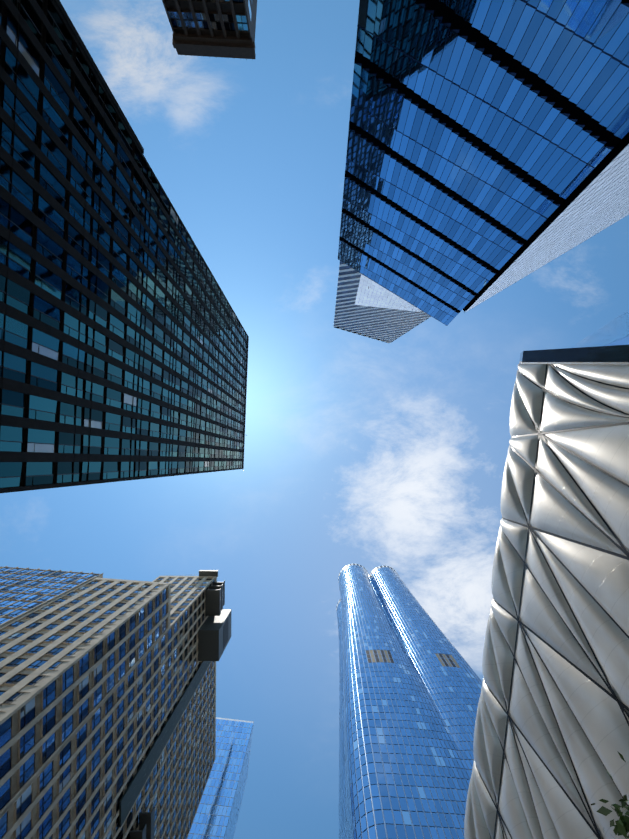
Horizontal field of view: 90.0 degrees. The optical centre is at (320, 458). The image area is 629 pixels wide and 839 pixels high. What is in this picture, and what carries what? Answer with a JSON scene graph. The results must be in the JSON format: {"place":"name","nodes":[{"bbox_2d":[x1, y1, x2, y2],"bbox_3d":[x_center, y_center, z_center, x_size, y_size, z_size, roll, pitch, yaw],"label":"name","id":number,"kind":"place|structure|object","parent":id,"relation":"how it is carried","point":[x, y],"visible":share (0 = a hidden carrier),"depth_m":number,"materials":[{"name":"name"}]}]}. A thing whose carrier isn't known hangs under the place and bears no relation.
{"place":"outdoors","nodes":[
{"label":"outdoors","id":0,"kind":"place"},
{"bbox_2d":[0,0,628,838],"label":"sky","id":1,"kind":"structure","parent":0,"point":[367,452],"materials":[{"name":"blue"}]},
{"bbox_2d":[336,564,481,838],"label":"skyscraper","id":2,"kind":"structure","parent":0,"point":[410,683],"depth_m":112.80,"materials":[{"name":"blue glass"}]},
{"bbox_2d":[463,132,628,311],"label":"building","id":3,"kind":"structure","parent":0,"point":[596,201],"depth_m":74.61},
{"label":"ground","id":4,"kind":"structure","parent":0,"visible":0},
{"bbox_2d":[0,566,231,838],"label":"precast apartments","id":5,"kind":"structure","parent":4,"relation":"on","point":[107,708],"depth_m":58.00,"materials":[{"name":"beige concrete"}]},
{"bbox_2d":[0,573,102,626],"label":"building","id":6,"kind":"structure","parent":5,"relation":"attached to","point":[35,607],"depth_m":61.74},
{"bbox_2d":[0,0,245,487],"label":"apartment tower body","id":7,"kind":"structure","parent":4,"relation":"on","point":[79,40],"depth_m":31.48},
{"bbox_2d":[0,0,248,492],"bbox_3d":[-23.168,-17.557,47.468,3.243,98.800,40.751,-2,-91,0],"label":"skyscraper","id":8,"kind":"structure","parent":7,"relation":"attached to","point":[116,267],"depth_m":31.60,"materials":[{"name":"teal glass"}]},
{"bbox_2d":[162,0,256,58],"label":"brick building","id":9,"kind":"structure","parent":4,"relation":"on","point":[218,28],"depth_m":57.31,"materials":[{"name":"brick"},{"name":"glass"}]},
{"bbox_2d":[187,717,253,838],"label":"skyscraper","id":10,"kind":"structure","parent":4,"relation":"on","point":[217,813],"depth_m":138.20,"materials":[{"name":"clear glass"}]},
{"bbox_2d":[334,261,430,342],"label":"office tower","id":11,"kind":"structure","parent":4,"relation":"on","point":[387,325],"depth_m":206.79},
{"bbox_2d":[338,0,628,325],"bbox_3d":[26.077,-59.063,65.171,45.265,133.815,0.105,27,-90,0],"label":"skyscraper","id":12,"kind":"structure","parent":4,"relation":"on","point":[485,137],"depth_m":55.95,"materials":[{"name":"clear glass"}]},
{"bbox_2d":[464,363,628,838],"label":"shed cushions","id":13,"kind":"object","parent":4,"relation":"on","point":[602,578],"depth_m":24.39,"materials":[{"name":"silver metal"}]},
{"bbox_2d":[475,361,628,838],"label":"shed steel grid","id":14,"kind":"object","parent":13,"relation":"attached to","point":[622,706],"depth_m":24.78,"materials":[{"name":"grey metal"}]},
{"bbox_2d":[519,345,628,364],"bbox_3d":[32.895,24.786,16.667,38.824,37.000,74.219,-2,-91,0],"label":"roof edge","id":15,"kind":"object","parent":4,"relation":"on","point":[612,355],"depth_m":25.15,"materials":[{"name":"black metal"}]},
{"bbox_2d":[570,309,628,347],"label":"building","id":16,"kind":"structure","parent":4,"relation":"on","point":[614,331],"depth_m":249.41,"materials":[{"name":"blue glass"}]},
{"bbox_3d":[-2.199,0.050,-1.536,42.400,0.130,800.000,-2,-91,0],"label":"pavements","id":17,"kind":"structure","parent":0,"visible":0},
{"bbox_2d":[591,751,628,838],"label":"street tree","id":18,"kind":"object","parent":17,"relation":"on","point":[621,826],"depth_m":6.54,"materials":[{"name":"green plant"}]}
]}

